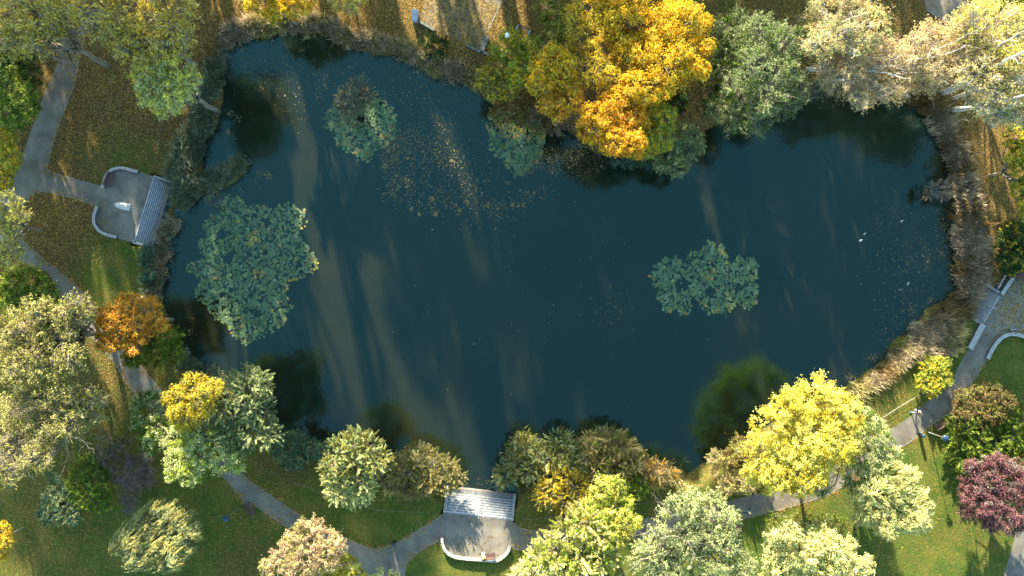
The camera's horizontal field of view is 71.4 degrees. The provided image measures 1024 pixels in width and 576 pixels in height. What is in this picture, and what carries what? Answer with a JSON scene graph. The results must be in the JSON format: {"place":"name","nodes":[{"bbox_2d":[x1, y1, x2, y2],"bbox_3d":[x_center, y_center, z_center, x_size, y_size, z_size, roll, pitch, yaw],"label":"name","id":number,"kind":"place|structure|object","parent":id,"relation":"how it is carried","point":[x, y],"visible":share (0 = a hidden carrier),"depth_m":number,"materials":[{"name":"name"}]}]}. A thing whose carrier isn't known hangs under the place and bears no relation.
{"place":"outdoors","nodes":[
{"label":"outdoors","id":0,"kind":"place"},
{"bbox_2d":[421,0,501,49],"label":"terrace paving","id":1,"kind":"structure","parent":0,"point":[430,14],"depth_m":95.99,"materials":[{"name":"stone"}]},
{"bbox_2d":[0,0,1023,575],"bbox_3d":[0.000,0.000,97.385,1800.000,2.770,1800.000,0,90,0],"label":"ground","id":2,"kind":"structure","parent":0,"point":[976,548],"depth_m":96.00,"materials":[{"name":"green plant"}]},
{"bbox_2d":[0,520,23,562],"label":"maple tree","id":3,"kind":"object","parent":2,"relation":"on","point":[5,543],"visible":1,"depth_m":91.13,"materials":[{"name":"yellow plant"}]},
{"bbox_2d":[0,127,31,192],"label":"maple tree","id":4,"kind":"object","parent":2,"relation":"on","point":[11,163],"visible":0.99,"depth_m":90.81,"materials":[{"name":"green plant"}]},
{"bbox_2d":[0,188,42,273],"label":"birch tree","id":5,"kind":"object","parent":2,"relation":"on","point":[10,218],"visible":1,"depth_m":88.31,"materials":[{"name":"green plant"}]},
{"bbox_2d":[0,65,43,131],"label":"maple tree","id":6,"kind":"object","parent":2,"relation":"on","point":[26,95],"visible":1,"depth_m":90.11,"materials":[{"name":"green plant"}]},
{"bbox_2d":[0,49,45,88],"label":"holly bush","id":7,"kind":"object","parent":2,"relation":"on","point":[25,66],"visible":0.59,"depth_m":93.17,"materials":[{"name":"green plant"}]},
{"bbox_2d":[0,263,65,320],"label":"privet bush","id":8,"kind":"object","parent":2,"relation":"on","point":[18,291],"visible":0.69,"depth_m":92.15,"materials":[{"name":"green plant"}]},
{"bbox_2d":[0,287,106,397],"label":"poplar tree","id":9,"kind":"object","parent":2,"relation":"on","point":[35,351],"visible":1,"depth_m":81.22,"materials":[{"name":"green plant"}]},
{"bbox_2d":[0,0,110,68],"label":"ash tree","id":10,"kind":"object","parent":2,"relation":"on","point":[53,30],"visible":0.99,"depth_m":80.42,"materials":[{"name":"green plant"}]},
{"bbox_2d":[0,367,113,492],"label":"poplar tree","id":11,"kind":"object","parent":2,"relation":"on","point":[73,407],"visible":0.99,"depth_m":82.88,"materials":[{"name":"green plant"}]},
{"bbox_2d":[32,471,83,527],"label":"willow bush","id":12,"kind":"object","parent":2,"relation":"on","point":[54,513],"visible":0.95,"depth_m":92.56,"materials":[{"name":"green plant"}]},
{"bbox_2d":[60,448,116,514],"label":"elder bush","id":13,"kind":"object","parent":2,"relation":"on","point":[95,491],"visible":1,"depth_m":91.86,"materials":[{"name":"green plant"}]},
{"bbox_2d":[87,428,134,475],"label":"bare bush","id":14,"kind":"object","parent":2,"relation":"on","point":[111,452],"visible":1,"depth_m":92.27,"materials":[{"name":"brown plant"}]},
{"bbox_2d":[115,487,141,515],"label":"bare bush","id":15,"kind":"object","parent":2,"relation":"on","point":[128,509],"visible":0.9,"depth_m":93.13,"materials":[{"name":"grey plant"}]},
{"bbox_2d":[59,0,203,68],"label":"ash tree","id":16,"kind":"object","parent":2,"relation":"on","point":[136,35],"visible":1,"depth_m":79.60,"materials":[{"name":"green plant"}]},
{"bbox_2d":[91,290,173,356],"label":"oak tree","id":17,"kind":"object","parent":2,"relation":"on","point":[128,319],"visible":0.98,"depth_m":85.13,"materials":[{"name":"orange plant"}]},
{"bbox_2d":[107,449,159,496],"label":"bare bush","id":18,"kind":"object","parent":2,"relation":"on","point":[131,464],"visible":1,"depth_m":92.35,"materials":[{"name":"plant"}]},
{"bbox_2d":[136,242,157,284],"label":"ivy bush","id":19,"kind":"object","parent":2,"relation":"on","point":[144,276],"visible":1,"depth_m":95.19,"materials":[{"name":"green plant"}]},
{"bbox_2d":[133,178,169,244],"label":"stone steps","id":20,"kind":"structure","parent":2,"relation":"on","point":[153,209],"depth_m":96.58,"materials":[{"name":"stone"}]},
{"bbox_2d":[119,316,187,369],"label":"hornbeam tree","id":21,"kind":"object","parent":2,"relation":"on","point":[165,346],"visible":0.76,"depth_m":90.44,"materials":[{"name":"green plant"}]},
{"bbox_2d":[127,385,181,458],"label":"hornbeam tree","id":22,"kind":"object","parent":2,"relation":"on","point":[147,441],"visible":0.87,"depth_m":88.18,"materials":[{"name":"green plant"}]},
{"bbox_2d":[108,497,203,574],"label":"weeping willow","id":23,"kind":"object","parent":2,"relation":"on","point":[168,528],"visible":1,"depth_m":87.33,"materials":[{"name":"green plant"}]},
{"bbox_2d":[137,211,182,302],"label":"reed bed","id":24,"kind":"object","parent":2,"relation":"on","point":[162,256],"visible":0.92,"depth_m":96.52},
{"bbox_2d":[125,46,220,122],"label":"hornbeam tree","id":25,"kind":"object","parent":2,"relation":"on","point":[186,92],"visible":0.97,"depth_m":82.00,"materials":[{"name":"green plant"}]},
{"bbox_2d":[157,370,228,434],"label":"maple tree","id":26,"kind":"object","parent":2,"relation":"on","point":[188,405],"visible":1,"depth_m":83.74,"materials":[{"name":"yellow plant"}]},
{"bbox_2d":[158,416,246,488],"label":"hornbeam tree","id":27,"kind":"object","parent":2,"relation":"on","point":[187,457],"visible":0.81,"depth_m":85.98,"materials":[{"name":"green plant"}]},
{"bbox_2d":[201,361,287,457],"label":"cedar tree","id":28,"kind":"object","parent":2,"relation":"on","point":[249,402],"visible":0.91,"depth_m":86.10,"materials":[{"name":"green plant"}]},
{"bbox_2d":[241,0,316,27],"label":"maple tree","id":29,"kind":"object","parent":2,"relation":"on","point":[273,10],"visible":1,"depth_m":88.11,"materials":[{"name":"yellow plant"}]},
{"bbox_2d":[270,428,332,472],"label":"willow bush","id":30,"kind":"object","parent":2,"relation":"on","point":[293,454],"visible":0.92,"depth_m":93.75,"materials":[{"name":"green plant"}]},
{"bbox_2d":[257,512,347,575],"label":"tamarisk tree","id":31,"kind":"object","parent":2,"relation":"on","point":[317,545],"visible":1,"depth_m":88.20,"materials":[{"name":"beige plant"}]},
{"bbox_2d":[319,550,367,575],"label":"maple tree","id":32,"kind":"object","parent":2,"relation":"on","point":[350,558],"visible":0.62,"depth_m":90.78,"materials":[{"name":"green plant"}]},
{"bbox_2d":[326,0,368,16],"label":"maple tree","id":33,"kind":"object","parent":2,"relation":"on","point":[351,5],"visible":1,"depth_m":90.89,"materials":[{"name":"green plant"}]},
{"bbox_2d":[319,458,379,512],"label":"larch tree","id":34,"kind":"object","parent":2,"relation":"on","point":[342,488],"visible":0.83,"depth_m":87.82,"materials":[{"name":"green plant"}]},
{"bbox_2d":[314,424,395,484],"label":"bush","id":35,"kind":"object","parent":2,"relation":"on","point":[371,457],"visible":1,"depth_m":86.88,"materials":[{"name":"green plant"}]},
{"bbox_2d":[383,440,468,496],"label":"tamarisk bush","id":36,"kind":"object","parent":2,"relation":"on","point":[436,481],"visible":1,"depth_m":93.61,"materials":[{"name":"brown plant"}]},
{"bbox_2d":[416,30,452,60],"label":"juniper bush","id":37,"kind":"object","parent":2,"relation":"on","point":[438,51],"visible":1,"depth_m":95.02,"materials":[{"name":"green plant"}]},
{"bbox_2d":[441,537,510,562],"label":"stone wall","id":38,"kind":"structure","parent":2,"relation":"on","point":[469,558],"depth_m":95.45,"materials":[{"name":"stone"}]},
{"bbox_2d":[446,486,512,519],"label":"stone steps","id":39,"kind":"structure","parent":2,"relation":"on","point":[478,503],"depth_m":96.58,"materials":[{"name":"stone"}]},
{"bbox_2d":[472,54,521,103],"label":"hawthorn bush","id":40,"kind":"object","parent":2,"relation":"on","point":[494,76],"visible":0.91,"depth_m":89.80,"materials":[{"name":"green plant"}]},
{"bbox_2d":[487,23,538,88],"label":"hazel bush","id":41,"kind":"object","parent":2,"relation":"on","point":[514,63],"visible":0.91,"depth_m":89.07,"materials":[{"name":"green plant"}]},
{"bbox_2d":[2,0,1023,575],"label":"fallen leaves","id":42,"kind":"object","parent":2,"relation":"on","point":[782,510],"depth_m":95.96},
{"bbox_2d":[487,90,551,134],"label":"dry shrub","id":43,"kind":"object","parent":2,"relation":"on","point":[517,115],"visible":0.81,"depth_m":94.35,"materials":[{"name":"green plant"}]},
{"bbox_2d":[491,428,550,491],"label":"viburnum bush","id":44,"kind":"object","parent":2,"relation":"on","point":[515,446],"visible":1,"depth_m":93.28,"materials":[{"name":"green plant"}]},
{"bbox_2d":[506,555,557,575],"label":"acacia tree","id":45,"kind":"object","parent":2,"relation":"on","point":[523,572],"visible":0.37,"depth_m":91.17,"materials":[{"name":"yellow plant"}]},
{"bbox_2d":[520,0,577,52],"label":"elder bush","id":46,"kind":"object","parent":2,"relation":"on","point":[558,26],"visible":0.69,"depth_m":92.21,"materials":[{"name":"green plant"}]},
{"bbox_2d":[525,39,578,98],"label":"maple tree","id":47,"kind":"object","parent":2,"relation":"on","point":[552,69],"visible":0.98,"depth_m":83.03,"materials":[{"name":"yellow plant"}]},
{"bbox_2d":[534,73,586,125],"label":"maple tree","id":48,"kind":"object","parent":2,"relation":"on","point":[558,108],"visible":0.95,"depth_m":83.56,"materials":[{"name":"yellow plant"}]},
{"bbox_2d":[536,425,587,477],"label":"viburnum bush","id":49,"kind":"object","parent":2,"relation":"on","point":[558,458],"visible":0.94,"depth_m":93.41,"materials":[{"name":"green plant"}]},
{"bbox_2d":[523,79,600,137],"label":"dry shrub","id":50,"kind":"object","parent":2,"relation":"on","point":[566,124],"visible":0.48,"depth_m":94.04,"materials":[{"name":"orange plant"}]},
{"bbox_2d":[531,457,595,514],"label":"golden shrub","id":51,"kind":"object","parent":2,"relation":"on","point":[557,488],"visible":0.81,"depth_m":93.01,"materials":[{"name":"yellow plant"}]},
{"bbox_2d":[518,496,622,575],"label":"tree","id":52,"kind":"object","parent":2,"relation":"on","point":[579,535],"visible":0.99,"depth_m":87.18,"materials":[{"name":"green plant"}]},
{"bbox_2d":[557,0,626,93],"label":"ash tree","id":53,"kind":"object","parent":2,"relation":"on","point":[600,59],"visible":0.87,"depth_m":84.76,"materials":[{"name":"yellow plant"}]},
{"bbox_2d":[578,472,643,549],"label":"lime tree","id":54,"kind":"object","parent":2,"relation":"on","point":[615,491],"visible":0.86,"depth_m":88.03,"materials":[{"name":"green plant"}]},
{"bbox_2d":[574,422,648,484],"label":"viburnum bush","id":55,"kind":"object","parent":2,"relation":"on","point":[609,455],"visible":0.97,"depth_m":93.27,"materials":[{"name":"green plant"}]},
{"bbox_2d":[572,82,652,160],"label":"maple tree","id":56,"kind":"object","parent":2,"relation":"on","point":[623,140],"visible":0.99,"depth_m":83.34,"materials":[{"name":"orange plant"}]},
{"bbox_2d":[608,152,651,171],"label":"alder bush","id":57,"kind":"object","parent":2,"relation":"on","point":[629,161],"visible":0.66,"depth_m":94.62,"materials":[{"name":"green plant"}]},
{"bbox_2d":[620,473,650,502],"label":"rowan bush","id":58,"kind":"object","parent":2,"relation":"on","point":[638,493],"visible":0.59,"depth_m":93.67,"materials":[{"name":"green plant"}]},
{"bbox_2d":[624,452,681,488],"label":"spirea bush","id":59,"kind":"object","parent":2,"relation":"on","point":[660,478],"visible":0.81,"depth_m":94.20,"materials":[{"name":"brown plant"}]},
{"bbox_2d":[593,0,717,109],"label":"maple tree","id":60,"kind":"object","parent":2,"relation":"on","point":[660,37],"visible":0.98,"depth_m":83.14,"materials":[{"name":"yellow plant"}]},
{"bbox_2d":[632,101,678,162],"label":"maple sapling","id":61,"kind":"object","parent":2,"relation":"on","point":[654,138],"visible":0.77,"depth_m":86.09,"materials":[{"name":"green plant"}]},
{"bbox_2d":[664,72,689,116],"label":"yew bush","id":62,"kind":"object","parent":2,"relation":"on","point":[680,99],"visible":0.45,"depth_m":92.53,"materials":[{"name":"green plant"}]},
{"bbox_2d":[649,118,707,179],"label":"willow bush","id":63,"kind":"object","parent":2,"relation":"on","point":[686,134],"visible":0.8,"depth_m":91.77,"materials":[{"name":"green plant"}]},
{"bbox_2d":[621,483,760,575],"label":"acacia tree","id":64,"kind":"object","parent":2,"relation":"on","point":[694,535],"visible":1,"depth_m":85.58,"materials":[{"name":"green plant"}]},
{"bbox_2d":[696,12,738,115],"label":"dogwood bush","id":65,"kind":"object","parent":2,"relation":"on","point":[707,96],"visible":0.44,"depth_m":92.16,"materials":[{"name":"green plant"}]},
{"bbox_2d":[705,447,761,497],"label":"rose bush","id":66,"kind":"object","parent":2,"relation":"on","point":[729,480],"visible":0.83,"depth_m":93.97,"materials":[{"name":"beige plant"}]},
{"bbox_2d":[717,431,767,472],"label":"hawthorn bush","id":67,"kind":"object","parent":2,"relation":"on","point":[739,458],"visible":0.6,"depth_m":93.43,"materials":[{"name":"beige plant"}]},
{"bbox_2d":[703,3,812,139],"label":"crack willow","id":68,"kind":"object","parent":2,"relation":"on","point":[753,79],"visible":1,"depth_m":85.76,"materials":[{"name":"green plant"}]},
{"bbox_2d":[734,370,866,502],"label":"lime tree","id":69,"kind":"object","parent":2,"relation":"on","point":[802,448],"visible":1,"depth_m":84.96,"materials":[{"name":"yellow plant"}]},
{"bbox_2d":[763,509,850,536],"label":"sumac shrub","id":70,"kind":"object","parent":2,"relation":"on","point":[804,519],"visible":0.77,"depth_m":94.27,"materials":[{"name":"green plant"}]},
{"bbox_2d":[757,519,878,575],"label":"acacia tree","id":71,"kind":"object","parent":2,"relation":"on","point":[816,550],"visible":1,"depth_m":84.50,"materials":[{"name":"green plant"}]},
{"bbox_2d":[794,0,895,63],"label":"birch tree","id":72,"kind":"object","parent":2,"relation":"on","point":[830,31],"visible":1,"depth_m":84.53,"materials":[{"name":"beige plant"}]},
{"bbox_2d":[808,400,905,498],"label":"acacia tree","id":73,"kind":"object","parent":2,"relation":"on","point":[875,423],"visible":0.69,"depth_m":88.03,"materials":[{"name":"green plant"}]},
{"bbox_2d":[805,27,953,116],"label":"birch tree","id":74,"kind":"object","parent":2,"relation":"on","point":[862,69],"visible":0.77,"depth_m":86.54,"materials":[{"name":"beige plant"}]},
{"bbox_2d":[841,454,936,541],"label":"tree","id":75,"kind":"object","parent":2,"relation":"on","point":[908,518],"visible":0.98,"depth_m":87.42,"materials":[{"name":"green plant"}]},
{"bbox_2d":[913,354,954,399],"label":"snowberry bush","id":76,"kind":"object","parent":2,"relation":"on","point":[938,363],"visible":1,"depth_m":93.92,"materials":[{"name":"yellow plant"}]},
{"bbox_2d":[895,11,993,91],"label":"birch tree","id":77,"kind":"object","parent":2,"relation":"on","point":[949,53],"visible":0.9,"depth_m":84.02,"materials":[{"name":"beige plant"}]},
{"bbox_2d":[924,0,969,21],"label":"path north corner","id":78,"kind":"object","parent":2,"relation":"on","point":[945,7],"visible":0.78,"depth_m":95.99,"materials":[{"name":"concrete"}]},
{"bbox_2d":[934,0,1023,83],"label":"birch tree","id":79,"kind":"object","parent":2,"relation":"on","point":[1002,30],"visible":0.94,"depth_m":82.07,"materials":[{"name":"yellow plant"}]},
{"bbox_2d":[939,44,1023,112],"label":"birch tree","id":80,"kind":"object","parent":2,"relation":"on","point":[968,82],"visible":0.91,"depth_m":82.77,"materials":[{"name":"beige plant"}]},
{"bbox_2d":[940,401,1023,478],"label":"laurel hedge","id":81,"kind":"object","parent":2,"relation":"on","point":[988,448],"visible":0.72,"depth_m":93.77,"materials":[{"name":"green plant"}]},
{"bbox_2d":[950,381,1018,431],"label":"barberry bush","id":82,"kind":"object","parent":2,"relation":"on","point":[983,416],"visible":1,"depth_m":93.29,"materials":[{"name":"brown plant"}]},
{"bbox_2d":[969,288,1000,322],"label":"stone steps","id":83,"kind":"structure","parent":2,"relation":"on","point":[988,305],"depth_m":96.42,"materials":[{"name":"stone"}]},
{"bbox_2d":[950,73,1023,133],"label":"birch tree","id":84,"kind":"object","parent":2,"relation":"on","point":[1004,113],"visible":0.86,"depth_m":84.32,"materials":[{"name":"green plant"}]},
{"bbox_2d":[955,449,1023,537],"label":"plum tree","id":85,"kind":"object","parent":2,"relation":"on","point":[988,510],"visible":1,"depth_m":89.51,"materials":[{"name":"purple plant"}]},
{"bbox_2d":[988,124,1023,222],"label":"maple tree","id":86,"kind":"object","parent":2,"relation":"on","point":[1017,147],"visible":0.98,"depth_m":89.25,"materials":[{"name":"green plant"}]},
{"bbox_2d":[993,217,1023,277],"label":"privet hedge","id":87,"kind":"object","parent":2,"relation":"on","point":[1015,244],"visible":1,"depth_m":94.15,"materials":[{"name":"green plant"}]},
{"bbox_2d":[1004,529,1023,575],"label":"path by purple tree","id":88,"kind":"structure","parent":2,"relation":"on","point":[1015,565],"depth_m":95.99,"materials":[{"name":"concrete"}]},
{"bbox_2d":[0,10,1023,575],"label":"path","id":89,"kind":"structure","parent":0,"point":[480,534],"depth_m":95.99,"materials":[{"name":"asphalt"}]},
{"bbox_2d":[21,1,987,575],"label":"kerb","id":90,"kind":"structure","parent":89,"relation":"on","point":[241,473],"depth_m":95.96,"materials":[{"name":"stone"}]},
{"bbox_2d":[154,31,957,500],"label":"water","id":91,"kind":"structure","parent":0,"point":[450,333],"depth_m":97.35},
{"bbox_2d":[158,47,229,212],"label":"reed bed","id":92,"kind":"object","parent":91,"relation":"in","point":[208,93],"visible":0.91,"depth_m":95.65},
{"bbox_2d":[172,149,250,205],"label":"reed bed","id":93,"kind":"object","parent":91,"relation":"in","point":[220,174],"visible":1,"depth_m":96.23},
{"bbox_2d":[186,194,318,345],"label":"lily pads","id":94,"kind":"object","parent":91,"relation":"on","point":[269,273],"visible":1,"depth_m":97.32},
{"bbox_2d":[171,345,334,461],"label":"reed bed","id":95,"kind":"object","parent":91,"relation":"in","point":[193,360],"visible":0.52,"depth_m":96.79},
{"bbox_2d":[205,7,484,91],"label":"reed bed","id":96,"kind":"object","parent":91,"relation":"in","point":[345,36],"visible":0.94,"depth_m":96.07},
{"bbox_2d":[332,72,377,125],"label":"island willow","id":97,"kind":"object","parent":91,"relation":"in","point":[355,105],"visible":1,"depth_m":93.78,"materials":[{"name":"green plant"}]},
{"bbox_2d":[322,87,396,162],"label":"lily pads","id":98,"kind":"object","parent":91,"relation":"on","point":[359,132],"visible":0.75,"depth_m":97.32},
{"bbox_2d":[376,449,458,500],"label":"reed bed","id":99,"kind":"object","parent":91,"relation":"in","point":[395,490],"visible":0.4,"depth_m":95.86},
{"bbox_2d":[485,110,545,177],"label":"lily pads","id":100,"kind":"object","parent":91,"relation":"on","point":[502,134],"visible":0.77,"depth_m":97.32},
{"bbox_2d":[489,427,574,496],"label":"reed bed","id":101,"kind":"object","parent":91,"relation":"on","point":[503,474],"visible":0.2,"depth_m":96.25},
{"bbox_2d":[169,38,950,482],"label":"floating leaves","id":102,"kind":"object","parent":91,"relation":"on","point":[509,184],"visible":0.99,"depth_m":97.34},
{"bbox_2d":[566,428,637,487],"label":"reed bed","id":103,"kind":"object","parent":91,"relation":"in","point":[607,437],"visible":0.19,"depth_m":96.07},
{"bbox_2d":[589,454,683,496],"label":"reed bed","id":104,"kind":"object","parent":91,"relation":"in","point":[652,484],"visible":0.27,"depth_m":95.95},
{"bbox_2d":[648,240,759,316],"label":"lily pads","id":105,"kind":"object","parent":91,"relation":"on","point":[718,281],"visible":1,"depth_m":97.32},
{"bbox_2d":[797,72,894,102],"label":"reed bed","id":106,"kind":"object","parent":91,"relation":"in","point":[814,90],"visible":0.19,"depth_m":96.31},
{"bbox_2d":[842,288,981,403],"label":"reed bed","id":107,"kind":"object","parent":91,"relation":"on","point":[950,339],"visible":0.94,"depth_m":95.58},
{"bbox_2d":[921,178,955,202],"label":"sedge bush","id":108,"kind":"object","parent":91,"relation":"in","point":[940,196],"visible":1,"depth_m":95.25,"materials":[{"name":"grey plant"}]},
{"bbox_2d":[894,70,1000,308],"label":"reed bed","id":109,"kind":"object","parent":91,"relation":"in","point":[977,253],"visible":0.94,"depth_m":95.98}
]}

